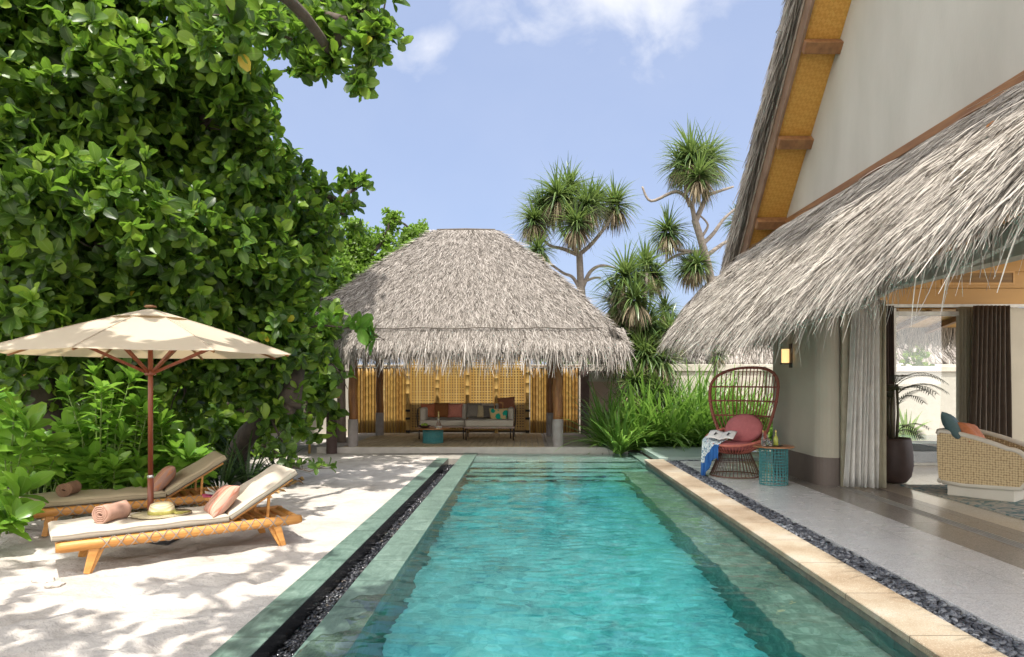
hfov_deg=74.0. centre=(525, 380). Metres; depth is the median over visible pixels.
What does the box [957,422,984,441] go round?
cushion
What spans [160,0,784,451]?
sky
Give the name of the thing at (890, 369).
dark curtain
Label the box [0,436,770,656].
ground
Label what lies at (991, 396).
brown curtain
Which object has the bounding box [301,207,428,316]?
fine leaved tree
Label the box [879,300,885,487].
lining curtain
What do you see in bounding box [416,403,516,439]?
outdoor sofa
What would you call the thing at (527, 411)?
bamboo pole
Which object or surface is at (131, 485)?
ground cover
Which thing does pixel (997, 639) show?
pebbles
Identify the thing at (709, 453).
throw blanket
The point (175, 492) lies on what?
sun lounger
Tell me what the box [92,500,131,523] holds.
rolled towel
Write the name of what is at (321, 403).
hedge tree
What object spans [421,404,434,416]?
cushion
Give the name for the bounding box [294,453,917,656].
pool water
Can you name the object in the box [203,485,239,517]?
pillow
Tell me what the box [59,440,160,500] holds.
shrub
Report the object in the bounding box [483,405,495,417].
cushion
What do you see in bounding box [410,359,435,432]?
lattice screen
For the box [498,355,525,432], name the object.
lattice screen
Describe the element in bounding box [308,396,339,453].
bamboo rail
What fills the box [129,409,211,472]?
shrub
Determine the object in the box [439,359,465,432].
lattice screen
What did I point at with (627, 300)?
pandanus tree
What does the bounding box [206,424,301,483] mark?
strap plant
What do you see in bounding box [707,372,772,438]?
lily clump
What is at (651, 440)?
lily clump
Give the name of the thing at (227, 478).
strap plant
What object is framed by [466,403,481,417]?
cushion
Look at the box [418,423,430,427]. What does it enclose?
fruit bowl
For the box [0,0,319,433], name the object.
broadleaf tree
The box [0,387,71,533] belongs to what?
shrub
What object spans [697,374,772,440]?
lily clump
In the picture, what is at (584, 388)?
fence pillar
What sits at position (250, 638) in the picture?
channel kerb
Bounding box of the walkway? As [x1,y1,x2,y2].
[640,447,758,460]
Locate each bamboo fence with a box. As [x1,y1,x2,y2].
[357,366,405,432]
[530,366,578,432]
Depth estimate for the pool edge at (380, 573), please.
6.10 m
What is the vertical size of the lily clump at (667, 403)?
2.385 m
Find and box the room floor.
[878,466,1023,531]
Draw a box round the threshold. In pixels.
[852,486,1023,543]
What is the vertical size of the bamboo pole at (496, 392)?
2.350 m
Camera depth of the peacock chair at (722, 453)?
10.99 m
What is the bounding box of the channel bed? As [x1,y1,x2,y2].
[251,459,447,656]
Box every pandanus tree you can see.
[503,156,643,363]
[581,233,682,401]
[590,303,692,416]
[632,114,742,363]
[707,345,732,390]
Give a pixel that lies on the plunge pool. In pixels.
(925, 450)
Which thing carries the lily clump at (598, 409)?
on the ground at (203, 596)
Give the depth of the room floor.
8.60 m
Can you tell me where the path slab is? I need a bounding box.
[377,453,463,464]
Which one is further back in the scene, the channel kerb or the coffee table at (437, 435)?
the coffee table at (437, 435)
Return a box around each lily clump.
[547,375,663,455]
[563,372,698,453]
[564,396,676,453]
[566,363,728,426]
[567,365,718,446]
[599,369,731,451]
[605,399,685,450]
[606,358,744,440]
[619,366,752,450]
[645,393,715,446]
[656,355,751,414]
[663,370,772,451]
[664,358,771,447]
[670,395,731,446]
[675,362,765,423]
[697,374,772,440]
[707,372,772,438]
[728,389,772,440]
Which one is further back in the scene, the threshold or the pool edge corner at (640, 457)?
the pool edge corner at (640, 457)
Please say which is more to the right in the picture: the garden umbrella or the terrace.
the terrace
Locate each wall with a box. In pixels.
[270,364,955,435]
[589,372,628,431]
[762,366,955,451]
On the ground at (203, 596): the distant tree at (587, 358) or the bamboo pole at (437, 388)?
the distant tree at (587, 358)
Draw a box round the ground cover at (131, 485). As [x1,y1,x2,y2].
[3,446,234,510]
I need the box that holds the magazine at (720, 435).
[706,430,736,439]
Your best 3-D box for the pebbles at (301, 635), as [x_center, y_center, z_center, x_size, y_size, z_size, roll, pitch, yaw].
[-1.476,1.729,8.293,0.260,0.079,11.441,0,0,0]
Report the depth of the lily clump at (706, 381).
16.75 m
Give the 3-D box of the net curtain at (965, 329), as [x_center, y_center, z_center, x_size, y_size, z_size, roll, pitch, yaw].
[7.738,0.090,11.902,0.286,2.780,0.102,0,0,0]
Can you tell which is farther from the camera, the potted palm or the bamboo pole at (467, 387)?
the bamboo pole at (467, 387)
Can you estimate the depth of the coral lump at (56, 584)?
5.26 m
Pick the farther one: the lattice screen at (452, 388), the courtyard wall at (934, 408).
the lattice screen at (452, 388)
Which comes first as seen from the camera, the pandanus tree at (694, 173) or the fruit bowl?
the fruit bowl
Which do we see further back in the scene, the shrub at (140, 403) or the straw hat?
the shrub at (140, 403)
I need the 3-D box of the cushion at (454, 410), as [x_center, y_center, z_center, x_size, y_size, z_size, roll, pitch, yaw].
[-1.813,0.765,17.418,0.387,0.361,0.223,0,0,0]
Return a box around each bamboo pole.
[406,360,409,432]
[435,363,438,430]
[465,364,468,432]
[494,364,497,432]
[525,365,529,432]
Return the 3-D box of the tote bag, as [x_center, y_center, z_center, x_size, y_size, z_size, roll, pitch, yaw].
[-0.683,0.747,17.000,0.490,0.411,0.150,0,0,0]
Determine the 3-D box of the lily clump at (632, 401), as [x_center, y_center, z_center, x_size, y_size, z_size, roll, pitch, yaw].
[2.598,0.744,15.770,3.747,2.086,3.590,0,0,0]
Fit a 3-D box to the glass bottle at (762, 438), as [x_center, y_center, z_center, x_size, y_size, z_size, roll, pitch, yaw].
[3.464,0.829,9.920,0.056,0.220,0.056,0,0,0]
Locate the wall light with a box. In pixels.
[780,344,791,367]
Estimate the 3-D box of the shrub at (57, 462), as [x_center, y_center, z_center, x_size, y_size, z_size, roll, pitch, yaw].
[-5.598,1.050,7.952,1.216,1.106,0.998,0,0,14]
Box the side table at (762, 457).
[753,444,794,485]
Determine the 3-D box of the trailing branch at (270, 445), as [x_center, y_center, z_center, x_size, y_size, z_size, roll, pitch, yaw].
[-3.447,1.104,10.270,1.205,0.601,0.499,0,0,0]
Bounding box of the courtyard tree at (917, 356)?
[896,343,934,365]
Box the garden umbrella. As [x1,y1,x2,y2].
[0,305,290,544]
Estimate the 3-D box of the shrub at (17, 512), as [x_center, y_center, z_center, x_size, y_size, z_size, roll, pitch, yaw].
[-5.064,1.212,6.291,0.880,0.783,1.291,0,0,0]
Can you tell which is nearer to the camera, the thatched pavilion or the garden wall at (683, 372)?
the thatched pavilion
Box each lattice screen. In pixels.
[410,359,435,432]
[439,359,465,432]
[469,359,494,432]
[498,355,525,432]
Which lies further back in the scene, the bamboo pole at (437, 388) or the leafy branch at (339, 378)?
the bamboo pole at (437, 388)
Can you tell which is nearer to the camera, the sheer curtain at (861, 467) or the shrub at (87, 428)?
the shrub at (87, 428)
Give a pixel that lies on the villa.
(883, 162)
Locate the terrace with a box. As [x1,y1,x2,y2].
[680,461,1023,642]
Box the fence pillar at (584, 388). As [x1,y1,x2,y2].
[580,364,588,433]
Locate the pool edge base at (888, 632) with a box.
[646,463,928,656]
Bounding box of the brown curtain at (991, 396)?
[969,305,1011,437]
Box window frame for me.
[894,308,958,464]
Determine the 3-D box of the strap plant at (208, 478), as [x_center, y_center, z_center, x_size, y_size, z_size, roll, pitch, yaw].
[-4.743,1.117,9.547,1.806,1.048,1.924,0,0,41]
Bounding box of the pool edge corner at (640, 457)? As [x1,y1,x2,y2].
[629,453,648,464]
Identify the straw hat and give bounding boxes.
[130,501,191,518]
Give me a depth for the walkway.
13.68 m
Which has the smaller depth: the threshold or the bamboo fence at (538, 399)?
the threshold
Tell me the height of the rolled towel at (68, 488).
0.150 m
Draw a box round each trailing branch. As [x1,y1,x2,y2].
[257,435,336,474]
[268,402,297,459]
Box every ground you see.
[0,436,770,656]
[751,453,937,465]
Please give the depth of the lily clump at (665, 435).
15.34 m
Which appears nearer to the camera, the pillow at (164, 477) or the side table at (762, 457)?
the pillow at (164, 477)
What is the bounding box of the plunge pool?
[772,435,936,461]
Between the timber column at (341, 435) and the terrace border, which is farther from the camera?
the timber column at (341, 435)
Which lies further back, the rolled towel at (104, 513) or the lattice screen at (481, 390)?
the lattice screen at (481, 390)
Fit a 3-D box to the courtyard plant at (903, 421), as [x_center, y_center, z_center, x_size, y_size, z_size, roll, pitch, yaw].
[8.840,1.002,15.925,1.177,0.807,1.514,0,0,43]
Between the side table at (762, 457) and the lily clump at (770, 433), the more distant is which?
the lily clump at (770, 433)
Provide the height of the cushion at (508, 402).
0.389 m
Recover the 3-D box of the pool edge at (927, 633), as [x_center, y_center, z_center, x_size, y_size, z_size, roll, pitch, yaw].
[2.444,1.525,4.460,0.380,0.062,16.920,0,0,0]
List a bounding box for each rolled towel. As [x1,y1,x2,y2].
[56,480,81,496]
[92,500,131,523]
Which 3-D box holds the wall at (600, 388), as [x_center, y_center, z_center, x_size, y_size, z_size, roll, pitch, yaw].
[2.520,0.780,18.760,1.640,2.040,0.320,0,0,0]
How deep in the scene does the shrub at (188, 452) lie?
8.70 m
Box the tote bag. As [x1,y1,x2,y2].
[489,402,507,418]
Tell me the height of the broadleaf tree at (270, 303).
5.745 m
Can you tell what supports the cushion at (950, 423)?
on the armchair at (990, 466)
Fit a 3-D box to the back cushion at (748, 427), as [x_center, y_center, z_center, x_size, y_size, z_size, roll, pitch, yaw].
[3.493,0.760,10.886,0.616,0.502,0.150,0,-24,38]
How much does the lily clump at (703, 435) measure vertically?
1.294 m
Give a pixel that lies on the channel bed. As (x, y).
(275, 641)
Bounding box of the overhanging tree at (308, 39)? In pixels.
[141,0,413,102]
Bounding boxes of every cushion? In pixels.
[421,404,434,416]
[433,403,448,417]
[448,404,462,417]
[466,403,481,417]
[477,405,488,417]
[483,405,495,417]
[497,396,514,409]
[718,441,752,450]
[725,414,762,441]
[941,412,960,438]
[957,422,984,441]
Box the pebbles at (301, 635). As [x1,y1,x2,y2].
[271,464,453,656]
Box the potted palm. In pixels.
[886,372,949,482]
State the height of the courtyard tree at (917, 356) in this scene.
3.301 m
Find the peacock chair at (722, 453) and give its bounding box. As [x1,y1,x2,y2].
[706,366,779,478]
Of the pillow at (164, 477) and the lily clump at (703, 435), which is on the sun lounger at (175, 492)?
the pillow at (164, 477)
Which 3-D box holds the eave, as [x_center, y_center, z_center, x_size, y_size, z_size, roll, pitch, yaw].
[7.350,-1.118,13.412,4.300,0.395,2.216,0,0,0]
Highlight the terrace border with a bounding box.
[739,461,1023,568]
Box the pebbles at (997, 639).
[667,459,1023,656]
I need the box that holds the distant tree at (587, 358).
[537,321,663,363]
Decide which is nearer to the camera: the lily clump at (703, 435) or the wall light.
the wall light
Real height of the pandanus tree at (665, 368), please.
3.640 m
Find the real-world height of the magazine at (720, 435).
0.136 m
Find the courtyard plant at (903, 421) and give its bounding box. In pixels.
[899,408,930,434]
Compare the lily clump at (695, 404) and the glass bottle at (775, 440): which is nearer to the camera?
the glass bottle at (775, 440)
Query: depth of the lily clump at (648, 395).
15.72 m
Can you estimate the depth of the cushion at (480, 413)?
17.32 m
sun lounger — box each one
[19,451,226,536]
[48,464,301,573]
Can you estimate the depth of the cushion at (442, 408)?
17.39 m
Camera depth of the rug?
8.31 m
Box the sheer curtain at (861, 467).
[843,300,879,487]
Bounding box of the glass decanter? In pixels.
[435,411,441,427]
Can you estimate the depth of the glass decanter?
15.81 m
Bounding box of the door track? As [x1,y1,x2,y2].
[838,486,1023,548]
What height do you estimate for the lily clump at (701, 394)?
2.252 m
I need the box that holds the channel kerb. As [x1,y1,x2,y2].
[209,458,447,656]
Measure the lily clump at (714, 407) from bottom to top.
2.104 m
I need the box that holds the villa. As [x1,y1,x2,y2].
[654,0,1023,486]
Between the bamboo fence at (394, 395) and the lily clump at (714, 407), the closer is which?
the lily clump at (714, 407)
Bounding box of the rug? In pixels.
[900,485,1023,519]
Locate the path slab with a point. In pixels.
(453, 458)
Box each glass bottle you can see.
[761,430,764,444]
[773,430,777,444]
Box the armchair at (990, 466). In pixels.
[935,428,1023,501]
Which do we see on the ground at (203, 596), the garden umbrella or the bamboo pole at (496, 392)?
the garden umbrella
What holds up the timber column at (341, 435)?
on the ground at (203, 596)
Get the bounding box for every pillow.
[154,466,175,491]
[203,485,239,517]
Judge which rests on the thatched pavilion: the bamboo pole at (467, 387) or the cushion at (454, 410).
the bamboo pole at (467, 387)
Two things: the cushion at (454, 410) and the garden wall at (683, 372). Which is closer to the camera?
the cushion at (454, 410)
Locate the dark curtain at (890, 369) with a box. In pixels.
[886,305,894,436]
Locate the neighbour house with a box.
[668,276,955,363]
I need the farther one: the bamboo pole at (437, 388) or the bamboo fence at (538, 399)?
the bamboo fence at (538, 399)
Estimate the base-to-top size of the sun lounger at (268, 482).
0.732 m
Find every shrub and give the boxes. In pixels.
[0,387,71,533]
[0,467,54,540]
[4,428,88,493]
[31,400,106,491]
[49,360,146,488]
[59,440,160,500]
[84,386,159,472]
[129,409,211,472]
[147,432,217,488]
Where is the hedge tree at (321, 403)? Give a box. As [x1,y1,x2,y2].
[1,167,351,458]
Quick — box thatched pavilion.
[306,228,635,453]
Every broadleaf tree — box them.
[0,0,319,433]
[0,165,375,472]
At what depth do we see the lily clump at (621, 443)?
14.72 m
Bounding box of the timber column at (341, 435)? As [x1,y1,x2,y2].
[337,365,345,442]
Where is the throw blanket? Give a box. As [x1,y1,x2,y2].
[701,436,728,475]
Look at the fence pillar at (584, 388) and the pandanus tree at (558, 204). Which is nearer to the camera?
the fence pillar at (584, 388)
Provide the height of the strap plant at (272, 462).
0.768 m
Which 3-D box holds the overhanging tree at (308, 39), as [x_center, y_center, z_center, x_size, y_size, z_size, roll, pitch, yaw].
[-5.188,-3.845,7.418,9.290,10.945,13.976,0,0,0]
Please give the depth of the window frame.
12.12 m
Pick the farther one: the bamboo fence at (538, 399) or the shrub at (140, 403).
the bamboo fence at (538, 399)
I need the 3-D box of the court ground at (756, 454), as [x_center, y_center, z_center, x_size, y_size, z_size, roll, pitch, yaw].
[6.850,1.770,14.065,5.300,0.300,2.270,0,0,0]
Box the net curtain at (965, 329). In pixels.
[959,306,972,422]
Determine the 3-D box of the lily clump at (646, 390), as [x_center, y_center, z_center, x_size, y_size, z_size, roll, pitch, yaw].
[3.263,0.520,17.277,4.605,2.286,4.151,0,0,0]
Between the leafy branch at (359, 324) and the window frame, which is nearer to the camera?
the leafy branch at (359, 324)
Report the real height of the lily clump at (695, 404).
2.060 m
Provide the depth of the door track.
7.33 m
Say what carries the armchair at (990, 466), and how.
on the rug
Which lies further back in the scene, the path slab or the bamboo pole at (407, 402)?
the bamboo pole at (407, 402)
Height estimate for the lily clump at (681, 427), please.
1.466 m
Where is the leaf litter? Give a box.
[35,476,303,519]
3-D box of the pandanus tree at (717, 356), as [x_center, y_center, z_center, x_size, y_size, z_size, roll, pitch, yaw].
[4.986,-0.104,17.606,0.763,3.410,0.794,0,0,-42]
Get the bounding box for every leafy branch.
[290,306,384,355]
[309,329,356,389]
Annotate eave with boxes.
[896,308,955,337]
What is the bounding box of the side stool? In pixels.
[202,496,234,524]
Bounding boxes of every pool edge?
[292,453,477,656]
[644,459,1007,656]
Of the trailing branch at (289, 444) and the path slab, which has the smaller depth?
the trailing branch at (289, 444)
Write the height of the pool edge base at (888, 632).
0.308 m
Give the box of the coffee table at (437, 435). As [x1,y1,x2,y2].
[416,427,449,443]
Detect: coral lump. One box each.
[30,576,55,583]
[43,581,65,588]
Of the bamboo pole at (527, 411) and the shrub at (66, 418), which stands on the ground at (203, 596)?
the shrub at (66, 418)
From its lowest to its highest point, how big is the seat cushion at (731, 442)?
0.110 m
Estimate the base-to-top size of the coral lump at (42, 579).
0.071 m
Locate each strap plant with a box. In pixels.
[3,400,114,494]
[158,431,236,487]
[187,433,285,487]
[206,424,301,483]
[245,435,323,477]
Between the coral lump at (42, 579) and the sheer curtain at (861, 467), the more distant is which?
the sheer curtain at (861, 467)
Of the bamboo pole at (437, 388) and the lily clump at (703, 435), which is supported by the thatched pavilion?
the bamboo pole at (437, 388)
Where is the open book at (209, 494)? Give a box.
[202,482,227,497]
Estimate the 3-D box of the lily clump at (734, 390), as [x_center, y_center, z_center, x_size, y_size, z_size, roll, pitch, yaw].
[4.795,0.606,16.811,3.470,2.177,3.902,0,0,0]

